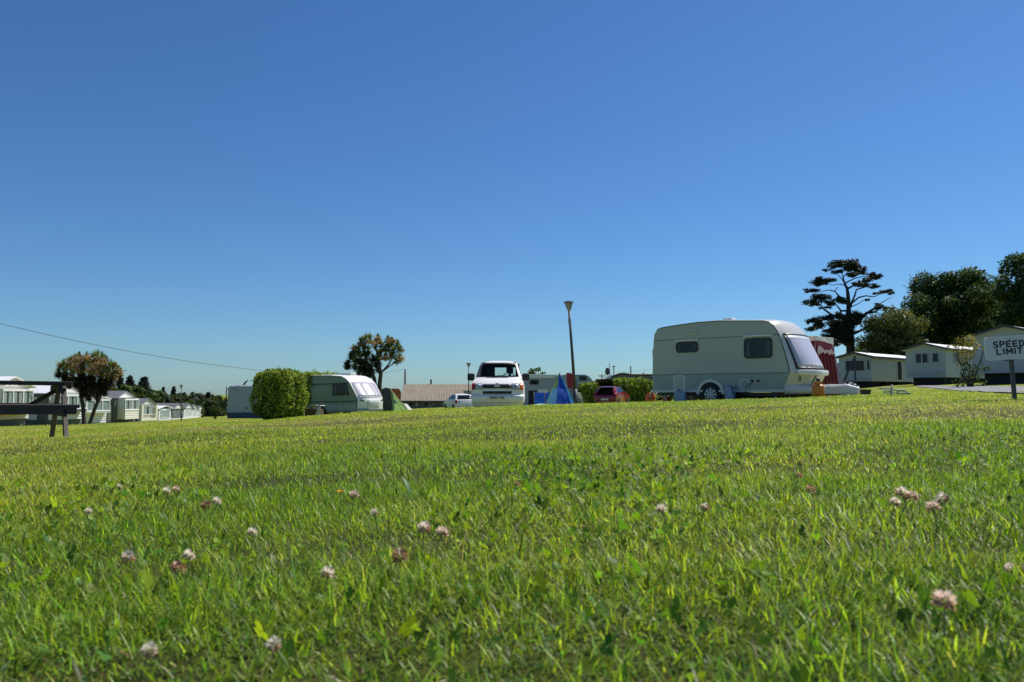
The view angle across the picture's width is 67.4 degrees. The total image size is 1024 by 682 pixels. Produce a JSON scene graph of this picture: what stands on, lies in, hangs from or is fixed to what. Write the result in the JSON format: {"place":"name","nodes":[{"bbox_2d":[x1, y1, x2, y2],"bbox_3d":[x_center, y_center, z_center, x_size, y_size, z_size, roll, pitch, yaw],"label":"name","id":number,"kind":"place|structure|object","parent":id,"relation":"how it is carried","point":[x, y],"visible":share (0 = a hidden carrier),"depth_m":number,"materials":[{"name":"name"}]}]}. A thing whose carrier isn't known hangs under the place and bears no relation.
{"place":"outdoors","nodes":[
{"label":"outdoors","id":0,"kind":"place"},
{"bbox_2d":[0,382,1023,681],"bbox_3d":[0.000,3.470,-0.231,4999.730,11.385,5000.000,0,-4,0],"label":"ground","id":1,"kind":"structure","parent":0,"point":[196,669],"depth_m":1.27,"materials":[{"name":"plant"}]},
{"bbox_2d":[0,376,36,425],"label":"static caravan","id":2,"kind":"object","parent":1,"relation":"on","point":[16,393],"visible":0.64,"depth_m":49.65,"materials":[{"name":"white paint"}]},
{"bbox_2d":[2,390,33,402],"bbox_3d":[-31.880,3.701,49.584,0.070,1.030,2.800,0,-4,3],"label":"window","id":3,"kind":"structure","parent":2,"relation":"in","point":[9,396],"depth_m":49.55,"materials":[{"name":"white paint"}]},
{"bbox_2d":[0,380,79,437],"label":"picnic table","id":4,"kind":"object","parent":1,"relation":"on","point":[63,409],"visible":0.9,"depth_m":9.23,"materials":[{"name":"brown wood"}]},
{"bbox_2d":[25,385,87,424],"bbox_3d":[-38.246,4.961,59.414,10.270,3.420,3.900,-1,-4,13],"label":"static caravan","id":5,"kind":"object","parent":1,"relation":"on","point":[46,419],"visible":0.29,"depth_m":57.53,"materials":[{"name":"white paint"}]},
{"bbox_2d":[59,396,86,407],"bbox_3d":[-33.334,4.635,58.276,0.070,0.980,2.750,-1,-4,13],"label":"window","id":6,"kind":"structure","parent":5,"relation":"in","point":[70,399],"depth_m":58.46,"materials":[{"name":"white glass"}]},
{"bbox_2d":[52,349,126,423],"bbox_3d":[-27.288,3.053,49.931,4.871,5.228,3.241,0,-4,0],"label":"cabbage tree","id":7,"kind":"object","parent":1,"relation":"on","point":[105,371],"visible":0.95,"depth_m":49.41,"materials":[{"name":"green plant"}]},
{"bbox_2d":[80,396,110,423],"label":"static caravan","id":8,"kind":"object","parent":1,"relation":"on","point":[102,410],"visible":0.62,"depth_m":67.96,"materials":[{"name":"white paint"}]},
{"bbox_2d":[87,400,109,410],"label":"window","id":9,"kind":"structure","parent":8,"relation":"in","point":[104,405],"depth_m":67.80,"materials":[{"name":"white glass"}]},
{"bbox_2d":[105,391,138,422],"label":"static caravan","id":10,"kind":"object","parent":1,"relation":"on","point":[124,406],"visible":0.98,"depth_m":74.39,"materials":[{"name":"white metal"}]},
{"bbox_2d":[125,400,138,409],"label":"window","id":11,"kind":"structure","parent":10,"relation":"in","point":[129,404],"depth_m":75.26,"materials":[{"name":"white glass"}]},
{"bbox_2d":[119,550,136,585],"bbox_3d":[-0.549,0.327,1.100,0.027,0.057,0.023,3,-5,-34],"label":"clover flower","id":12,"kind":"object","parent":1,"relation":"on","point":[125,554],"visible":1,"depth_m":1.10,"materials":[{"name":"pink plant"}]},
{"bbox_2d":[125,375,135,386],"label":"conifer","id":13,"kind":"object","parent":1,"relation":"on","point":[129,381],"visible":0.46,"depth_m":221.20,"materials":[{"name":"green plant"}]},
{"bbox_2d":[120,383,145,397],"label":"broadleaf tree","id":14,"kind":"object","parent":1,"relation":"on","point":[135,390],"visible":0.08,"depth_m":204.52,"materials":[{"name":"green plant"}]},
{"bbox_2d":[130,398,157,421],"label":"static caravan","id":15,"kind":"object","parent":1,"relation":"on","point":[148,409],"visible":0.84,"depth_m":88.30,"materials":[{"name":"beige metal"}]},
{"bbox_2d":[143,406,153,414],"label":"window","id":16,"kind":"structure","parent":15,"relation":"in","point":[147,409],"depth_m":88.49,"materials":[{"name":"white glass"}]},
{"bbox_2d":[137,376,151,392],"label":"conifer","id":17,"kind":"object","parent":1,"relation":"on","point":[144,382],"visible":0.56,"depth_m":223.20,"materials":[{"name":"green plant"}]},
{"bbox_2d":[139,641,157,681],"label":"clover flower","id":18,"kind":"object","parent":1,"relation":"on","point":[149,644],"visible":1,"depth_m":0.71,"materials":[{"name":"white plant"}]},
{"bbox_2d":[137,395,164,402],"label":"broadleaf tree","id":19,"kind":"object","parent":1,"relation":"on","point":[156,398],"visible":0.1,"depth_m":183.92,"materials":[{"name":"green plant"}]},
{"bbox_2d":[144,389,172,398],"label":"broadleaf tree","id":20,"kind":"object","parent":1,"relation":"on","point":[161,393],"visible":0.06,"depth_m":211.82,"materials":[{"name":"green plant"}]},
{"bbox_2d":[152,406,173,420],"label":"static caravan","id":21,"kind":"object","parent":1,"relation":"on","point":[164,412],"visible":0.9,"depth_m":98.94,"materials":[{"name":"white paint"}]},
{"bbox_2d":[160,410,169,417],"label":"window","id":22,"kind":"structure","parent":21,"relation":"in","point":[167,412],"depth_m":99.15,"materials":[{"name":"white glass"}]},
{"bbox_2d":[161,394,180,402],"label":"broadleaf tree","id":23,"kind":"object","parent":1,"relation":"on","point":[175,399],"visible":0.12,"depth_m":188.75,"materials":[{"name":"green plant"}]},
{"bbox_2d":[157,403,185,419],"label":"static caravan","id":24,"kind":"object","parent":1,"relation":"on","point":[176,412],"visible":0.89,"depth_m":112.94,"materials":[{"name":"white metal"}]},
{"bbox_2d":[172,409,182,417],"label":"window","id":25,"kind":"structure","parent":24,"relation":"in","point":[176,413],"depth_m":112.90,"materials":[{"name":"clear glass"}]},
{"bbox_2d":[169,559,185,584],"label":"clover flower","id":26,"kind":"object","parent":1,"relation":"on","point":[177,563],"visible":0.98,"depth_m":1.06,"materials":[{"name":"pink plant"}]},
{"bbox_2d":[165,392,190,402],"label":"broadleaf tree","id":27,"kind":"object","parent":1,"relation":"on","point":[185,397],"visible":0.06,"depth_m":217.27,"materials":[{"name":"green plant"}]},
{"bbox_2d":[180,403,194,418],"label":"static caravan","id":28,"kind":"object","parent":1,"relation":"on","point":[188,411],"visible":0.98,"depth_m":128.86,"materials":[{"name":"white metal"}]},
{"bbox_2d":[181,548,195,585],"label":"clover flower","id":29,"kind":"object","parent":1,"relation":"on","point":[189,552],"visible":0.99,"depth_m":1.09,"materials":[{"name":"white plant"}]},
{"bbox_2d":[189,393,200,403],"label":"broadleaf tree","id":30,"kind":"object","parent":1,"relation":"on","point":[195,398],"visible":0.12,"depth_m":220.52,"materials":[{"name":"green plant"}]},
{"bbox_2d":[200,500,211,521],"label":"clover flower","id":31,"kind":"object","parent":1,"relation":"on","point":[206,502],"visible":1,"depth_m":1.64,"materials":[{"name":"pink plant"}]},
{"bbox_2d":[198,394,227,415],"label":"broadleaf tree","id":32,"kind":"object","parent":1,"relation":"on","point":[218,398],"visible":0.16,"depth_m":198.39,"materials":[{"name":"green plant"}]},
{"bbox_2d":[201,397,225,416],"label":"broadleaf tree","id":33,"kind":"object","parent":1,"relation":"on","point":[208,403],"visible":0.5,"depth_m":168.44,"materials":[{"name":"green plant"}]},
{"bbox_2d":[209,401,222,418],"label":"bush","id":34,"kind":"object","parent":1,"relation":"on","point":[214,409],"visible":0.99,"depth_m":99.34,"materials":[{"name":"green plant"}]},
{"bbox_2d":[222,380,260,417],"bbox_3d":[-18.922,4.512,59.592,6.675,3.006,2.272,1,-4,-14],"label":"motorhome","id":35,"kind":"object","parent":1,"relation":"on","point":[238,405],"visible":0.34,"depth_m":58.05,"materials":[{"name":"plastic"}]},
{"bbox_2d":[246,526,258,553],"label":"clover flower","id":36,"kind":"object","parent":1,"relation":"on","point":[253,530],"visible":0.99,"depth_m":1.30,"materials":[{"name":"white plant"}]},
{"bbox_2d":[265,634,291,676],"bbox_3d":[-0.215,0.292,0.711,0.028,0.040,0.016,0,-4,0],"label":"clover flower","id":37,"kind":"object","parent":1,"relation":"on","point":[277,643],"visible":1,"depth_m":0.71,"materials":[{"name":"white plant"}]},
{"bbox_2d":[248,365,309,419],"bbox_3d":[-12.454,2.808,41.334,2.752,2.997,2.797,-2,-4,27],"label":"hedge","id":38,"kind":"object","parent":1,"relation":"on","point":[278,392],"visible":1,"depth_m":40.48,"materials":[{"name":"green plant"}]},
{"bbox_2d":[306,405,324,415],"bbox_3d":[-11.003,3.899,43.043,0.930,0.638,0.805,-1,-4,8],"label":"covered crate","id":39,"kind":"object","parent":1,"relation":"on","point":[316,411],"visible":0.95,"depth_m":42.79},
{"bbox_2d":[299,369,341,415],"bbox_3d":[-12.554,3.499,49.867,2.021,3.391,3.496,-2,-4,27],"label":"hedge","id":40,"kind":"object","parent":1,"relation":"on","point":[311,374],"visible":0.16,"depth_m":48.55,"materials":[{"name":"green plant"}]},
{"bbox_2d":[321,565,334,591],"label":"clover flower","id":41,"kind":"object","parent":1,"relation":"on","point":[325,570],"visible":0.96,"depth_m":0.98,"materials":[{"name":"white plant"}]},
{"bbox_2d":[303,373,382,413],"bbox_3d":[-10.809,3.408,48.318,8.200,2.790,2.162,-3,-5,36],"label":"touring caravan","id":42,"kind":"object","parent":1,"relation":"on","point":[347,392],"visible":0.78,"depth_m":46.97,"materials":[{"name":"white paint"}]},
{"bbox_2d":[332,383,348,395],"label":"window","id":43,"kind":"structure","parent":42,"relation":"in","point":[337,389],"depth_m":46.78,"materials":[{"name":"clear glass"}]},
{"bbox_2d":[352,382,367,396],"bbox_3d":[-9.181,2.919,46.340,0.887,0.921,0.544,-3,-5,36],"label":"front window","id":44,"kind":"structure","parent":42,"relation":"in","point":[358,387],"depth_m":46.32,"materials":[{"name":"white glass"}]},
{"bbox_2d":[360,382,377,396],"bbox_3d":[-8.747,2.951,46.848,0.814,0.923,0.768,-3,-5,36],"label":"front window","id":45,"kind":"structure","parent":42,"relation":"in","point":[366,386],"depth_m":46.84,"materials":[{"name":"white glass"}]},
{"bbox_2d":[369,382,381,396],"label":"front window","id":46,"kind":"structure","parent":42,"relation":"in","point":[373,385],"depth_m":47.40,"materials":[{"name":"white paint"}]},
{"bbox_2d":[343,332,405,389],"bbox_3d":[-10.077,2.439,55.977,4.869,6.297,2.266,0,-4,0],"label":"cabbage tree","id":47,"kind":"object","parent":1,"relation":"on","point":[366,366],"visible":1,"depth_m":55.83,"materials":[{"name":"green plant"}]},
{"bbox_2d":[370,388,411,411],"bbox_3d":[-7.835,3.922,49.084,5.087,1.894,1.160,-3,-5,39],"label":"tent","id":48,"kind":"object","parent":1,"relation":"on","point":[392,401],"visible":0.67,"depth_m":48.54,"materials":[{"name":"green fabric"}]},
{"bbox_2d":[390,545,408,578],"bbox_3d":[-0.152,0.305,1.038,0.027,0.057,0.028,2,-4,-27],"label":"clover flower","id":49,"kind":"object","parent":1,"relation":"on","point":[403,552],"visible":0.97,"depth_m":1.04,"materials":[{"name":"pink plant"}]},
{"bbox_2d":[418,520,430,555],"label":"clover flower","id":50,"kind":"object","parent":1,"relation":"on","point":[426,524],"visible":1,"depth_m":1.22,"materials":[{"name":"white plant"}]},
{"bbox_2d":[401,380,471,408],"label":"long building","id":51,"kind":"structure","parent":1,"relation":"on","point":[415,396],"depth_m":93.11,"materials":[{"name":"orange paint"}]},
{"bbox_2d":[435,525,448,556],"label":"clover flower","id":52,"kind":"object","parent":1,"relation":"on","point":[443,529],"visible":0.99,"depth_m":1.19,"materials":[{"name":"pink plant"}]},
{"bbox_2d":[444,394,471,407],"bbox_3d":[-4.107,4.768,59.529,1.862,1.358,3.686,1,-4,-20],"label":"parked car","id":53,"kind":"object","parent":1,"relation":"on","point":[458,400],"visible":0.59,"depth_m":58.06,"materials":[{"name":"white paint"}]},
{"bbox_2d":[467,361,528,406],"bbox_3d":[-0.453,1.712,28.797,2.220,1.927,4.803,0,-4,1],"label":"camper van","id":54,"kind":"object","parent":1,"relation":"on","point":[489,388],"visible":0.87,"depth_m":26.66,"materials":[{"name":"white paint"}]},
{"bbox_2d":[0,423,1023,681],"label":"clover leaves","id":55,"kind":"object","parent":1,"relation":"on","point":[754,623],"visible":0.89,"depth_m":1.26,"materials":[{"name":"green plant"}]},
{"bbox_2d":[527,367,545,373],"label":"broadleaf tree","id":56,"kind":"object","parent":1,"relation":"on","point":[538,369],"visible":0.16,"depth_m":83.76,"materials":[{"name":"green plant"}]},
{"bbox_2d":[534,393,549,402],"bbox_3d":[1.413,2.646,32.921,0.968,0.910,0.028,0,-4,-3],"label":"windbreak","id":57,"kind":"object","parent":1,"relation":"on","point":[541,397],"visible":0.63,"depth_m":32.93,"materials":[{"name":"blue fabric"}]},
{"bbox_2d":[521,372,592,404],"bbox_3d":[3.855,4.151,63.121,6.154,3.156,2.390,0,-4,-4],"label":"motorhome","id":58,"kind":"object","parent":1,"relation":"on","point":[538,383],"visible":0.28,"depth_m":62.01,"materials":[{"name":"white paint"}]},
{"bbox_2d":[528,390,536,403],"bbox_3d":[1.663,4.541,61.885,0.693,1.114,0.012,0,-4,-4],"label":"side door","id":59,"kind":"structure","parent":58,"relation":"in","point":[531,392],"depth_m":61.88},
{"bbox_2d":[546,373,573,404],"bbox_3d":[1.728,1.892,28.487,0.989,1.432,1.213,2,-4,-23],"label":"tent","id":60,"kind":"object","parent":1,"relation":"on","point":[559,393],"visible":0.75,"depth_m":28.16,"materials":[{"name":"blue fabric"}]},
{"bbox_2d":[547,377,558,404],"bbox_3d":[1.539,1.891,28.269,0.387,1.399,0.885,2,-4,-25],"label":"door panel","id":61,"kind":"structure","parent":60,"relation":"in","point":[552,399],"depth_m":28.22,"materials":[{"name":"blue fabric"}]},
{"bbox_2d":[564,301,577,403],"bbox_3d":[2.774,0.734,36.031,0.686,5.251,0.477,0,-4,0],"label":"lamp post","id":62,"kind":"object","parent":1,"relation":"on","point":[568,304],"visible":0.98,"depth_m":35.99,"materials":[{"name":"metal"}]},
{"bbox_2d":[566,373,573,387],"bbox_3d":[2.695,1.850,35.776,0.338,0.718,0.160,0,-4,0],"label":"fire point board","id":63,"kind":"object","parent":62,"relation":"attached to","point":[569,376],"visible":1,"depth_m":35.70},
{"bbox_2d":[579,380,603,403],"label":"hedge","id":64,"kind":"object","parent":1,"relation":"on","point":[587,391],"visible":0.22,"depth_m":58.44,"materials":[{"name":"green plant"}]},
{"bbox_2d":[594,379,629,402],"bbox_3d":[6.709,3.469,51.464,1.823,1.783,3.720,-2,-4,24],"label":"parked car","id":65,"kind":"object","parent":1,"relation":"on","point":[609,391],"visible":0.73,"depth_m":50.26,"materials":[{"name":"red paint"}]},
{"bbox_2d":[595,372,654,400],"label":"static caravan","id":66,"kind":"object","parent":1,"relation":"on","point":[645,376],"visible":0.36,"depth_m":68.16,"materials":[{"name":"white plastic"}]},
{"bbox_2d":[612,376,655,401],"bbox_3d":[8.415,3.862,54.852,3.505,2.773,2.333,1,-4,-12],"label":"hedge","id":67,"kind":"object","parent":1,"relation":"on","point":[637,389],"visible":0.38,"depth_m":54.18,"materials":[{"name":"green plant"}]},
{"bbox_2d":[645,388,670,401],"bbox_3d":[4.892,1.813,25.832,0.825,0.503,0.460,-2,-4,25],"label":"toy trike","id":68,"kind":"object","parent":1,"relation":"on","point":[650,396],"visible":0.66,"depth_m":25.84,"materials":[{"name":"orange plastic"}]},
{"bbox_2d":[656,503,666,533],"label":"clover flower","id":69,"kind":"object","parent":1,"relation":"on","point":[663,506],"visible":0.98,"depth_m":1.31,"materials":[{"name":"white plant"}]},
{"bbox_2d":[674,389,685,400],"bbox_3d":[5.240,1.724,23.938,0.344,0.440,0.220,-1,-4,20],"label":"water carrier","id":70,"kind":"object","parent":1,"relation":"on","point":[679,394],"visible":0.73,"depth_m":23.84,"materials":[{"name":"blue plastic"}]},
{"bbox_2d":[725,385,735,398],"bbox_3d":[6.522,1.556,22.929,0.316,0.491,0.252,-1,-4,20],"label":"water carrier","id":71,"kind":"object","parent":1,"relation":"on","point":[730,392],"visible":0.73,"depth_m":22.86,"materials":[{"name":"blue plastic"}]},
{"bbox_2d":[652,318,859,400],"bbox_3d":[7.447,0.657,23.762,6.218,2.760,2.322,-3,-5,42],"label":"touring caravan","id":72,"kind":"object","parent":1,"relation":"on","point":[712,360],"visible":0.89,"depth_m":23.11,"materials":[{"name":"white plastic"}]},
{"bbox_2d":[675,376,683,389],"bbox_3d":[5.310,1.330,24.325,0.344,0.412,0.020,-3,-5,42],"label":"locker door","id":73,"kind":"structure","parent":72,"relation":"in","point":[679,380],"depth_m":24.32,"materials":[{"name":"white plastic"}]},
{"bbox_2d":[675,339,698,352],"bbox_3d":[5.508,0.157,24.213,0.816,0.414,0.060,-3,-5,42],"label":"window","id":74,"kind":"structure","parent":72,"relation":"in","point":[681,347],"depth_m":24.20,"materials":[{"name":"black glass"}]},
{"bbox_2d":[743,334,772,358],"bbox_3d":[7.248,0.165,22.642,0.909,0.688,0.060,-3,-5,42],"label":"window","id":75,"kind":"structure","parent":72,"relation":"in","point":[753,347],"depth_m":22.64,"materials":[{"name":"black glass"}]},
{"bbox_2d":[686,336,846,400],"bbox_3d":[8.396,1.054,25.888,5.049,2.160,2.100,-3,-5,42],"label":"awning","id":76,"kind":"object","parent":72,"relation":"attached to","point":[824,348],"visible":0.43,"depth_m":24.49,"materials":[{"name":"red fabric"}]},
{"bbox_2d":[783,333,824,369],"bbox_3d":[8.756,0.317,22.712,0.738,1.083,1.877,-3,-5,42],"label":"front window","id":77,"kind":"structure","parent":72,"relation":"in","point":[804,355],"depth_m":22.32,"materials":[{"name":"glass"}]},
{"bbox_2d":[805,484,816,502],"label":"clover flower","id":78,"kind":"object","parent":1,"relation":"on","point":[810,487],"visible":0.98,"depth_m":1.52,"materials":[{"name":"pink plant"}]},
{"bbox_2d":[812,378,824,396],"bbox_3d":[8.279,1.293,20.980,0.331,0.558,0.771,0,-4,0],"label":"gas bottle","id":79,"kind":"object","parent":1,"relation":"on","point":[818,388],"visible":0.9,"depth_m":20.64,"materials":[{"name":"orange paint"}]},
{"bbox_2d":[800,258,894,352],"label":"pine tree","id":80,"kind":"object","parent":1,"relation":"on","point":[841,329],"visible":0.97,"depth_m":86.12,"materials":[{"name":"green plant"}]},
{"bbox_2d":[843,356,858,386],"bbox_3d":[13.152,1.333,30.182,0.736,1.477,0.855,1,-4,-10],"label":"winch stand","id":81,"kind":"object","parent":1,"relation":"on","point":[846,375],"visible":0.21,"depth_m":30.00,"materials":[{"name":"black metal"}]},
{"bbox_2d":[835,352,912,387],"bbox_3d":[32.054,2.772,67.071,9.940,3.437,3.405,3,-5,-42],"label":"static caravan","id":82,"kind":"object","parent":1,"relation":"on","point":[874,370],"visible":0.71,"depth_m":64.43,"materials":[{"name":"white paint"}]},
{"bbox_2d":[845,360,864,371],"bbox_3d":[28.575,2.059,64.004,0.070,0.950,1.650,3,-5,-42],"label":"window","id":83,"kind":"structure","parent":82,"relation":"in","point":[860,364],"depth_m":63.88,"materials":[{"name":"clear glass"}]},
{"bbox_2d":[896,361,902,380],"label":"door","id":84,"kind":"structure","parent":82,"relation":"in","point":[898,363],"depth_m":66.58,"materials":[{"name":"white paint"}]},
{"bbox_2d":[878,388,910,393],"bbox_3d":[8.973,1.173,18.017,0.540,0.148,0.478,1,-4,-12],"label":"picnic table","id":85,"kind":"object","parent":1,"relation":"on","point":[889,389],"visible":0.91,"depth_m":17.93,"materials":[{"name":"grey wood"}]},
{"bbox_2d":[856,304,933,355],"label":"broadleaf tree","id":86,"kind":"object","parent":1,"relation":"on","point":[893,332],"visible":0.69,"depth_m":82.67,"materials":[{"name":"green plant"}]},
{"bbox_2d":[888,496,901,522],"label":"clover flower","id":87,"kind":"object","parent":1,"relation":"on","point":[893,499],"visible":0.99,"depth_m":1.35,"materials":[{"name":"white plant"}]},
{"bbox_2d":[894,486,908,518],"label":"clover flower","id":88,"kind":"object","parent":1,"relation":"on","point":[901,489],"visible":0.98,"depth_m":1.40,"materials":[{"name":"white plant"}]},
{"bbox_2d":[900,490,918,520],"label":"clover flower","id":89,"kind":"object","parent":1,"relation":"on","point":[914,498],"visible":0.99,"depth_m":1.38,"materials":[{"name":"pink plant"}]},
{"bbox_2d":[926,500,940,533],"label":"clover flower","id":90,"kind":"object","parent":1,"relation":"on","point":[932,503],"visible":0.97,"depth_m":1.27,"materials":[{"name":"pink plant"}]},
{"bbox_2d":[899,342,984,385],"bbox_3d":[34.285,2.197,60.022,9.940,3.774,3.455,3,-5,-40],"label":"static caravan","id":91,"kind":"object","parent":1,"relation":"on","point":[930,364],"visible":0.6,"depth_m":57.12,"materials":[{"name":"white paint"}]},
{"bbox_2d":[915,353,928,363],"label":"window","id":92,"kind":"structure","parent":91,"relation":"in","point":[920,358],"depth_m":57.24,"materials":[{"name":"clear glass"}]},
{"bbox_2d":[931,352,938,362],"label":"window","id":93,"kind":"structure","parent":91,"relation":"in","point":[935,356],"depth_m":56.51,"materials":[{"name":"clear glass"}]},
{"bbox_2d":[935,491,949,527],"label":"clover flower","id":94,"kind":"object","parent":1,"relation":"on","point":[941,495],"visible":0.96,"depth_m":1.31,"materials":[{"name":"white plant"}]},
{"bbox_2d":[931,588,957,658],"bbox_3d":[0.392,0.257,0.694,0.023,0.066,0.022,0,-4,0],"label":"clover flower","id":95,"kind":"object","parent":1,"relation":"on","point":[945,595],"visible":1,"depth_m":0.69,"materials":[{"name":"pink plant"}]},
{"bbox_2d":[900,264,1005,346],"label":"broadleaf tree","id":96,"kind":"object","parent":1,"relation":"on","point":[951,305],"visible":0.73,"depth_m":86.48,"materials":[{"name":"green plant"}]},
{"bbox_2d":[946,334,990,386],"bbox_3d":[23.830,1.087,40.131,1.932,3.090,1.685,-2,-4,24],"label":"shrub","id":97,"kind":"object","parent":1,"relation":"on","point":[968,381],"visible":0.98,"depth_m":39.97,"materials":[{"name":"green plant"}]},
{"bbox_2d":[963,324,1023,384],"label":"static caravan","id":98,"kind":"object","parent":1,"relation":"on","point":[998,373],"visible":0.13,"depth_m":44.91,"materials":[{"name":"white paint"}]},
{"bbox_2d":[982,276,1011,326],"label":"broadleaf tree","id":99,"kind":"object","parent":1,"relation":"on","point":[995,315],"visible":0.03,"depth_m":96.63,"materials":[{"name":"green plant"}]},
{"bbox_2d":[984,335,1023,398],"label":"speed limit sign","id":100,"kind":"object","parent":1,"relation":"on","point":[1010,349],"visible":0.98,"depth_m":10.58,"materials":[{"name":"metal"}]},
{"bbox_2d":[990,251,1023,327],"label":"broadleaf tree","id":101,"kind":"object","parent":1,"relation":"on","point":[1014,299],"visible":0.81,"depth_m":80.52,"materials":[{"name":"green plant"}]},
{"bbox_3d":[-33.647,1.073,42.022,0.317,7.598,0.315,0,-4,0],"label":"utility pole","id":102,"kind":"object","parent":1,"relation":"on","visible":0},
{"bbox_2d":[0,323,403,374],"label":"overhead wire","id":103,"kind":"object","parent":102,"relation":"attached to","point":[136,352],"visible":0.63,"depth_m":56.25,"materials":[{"name":"black plastic"}]},
{"bbox_2d":[0,0,1023,394],"label":"sky","id":104,"kind":"structure","parent":0,"point":[258,185],"materials":[{"name":"blue"}]},
{"bbox_2d":[917,385,1023,392],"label":"road","id":105,"kind":"structure","parent":0,"point":[992,388],"depth_m":33.14,"materials":[{"name":"grey asphalt"}]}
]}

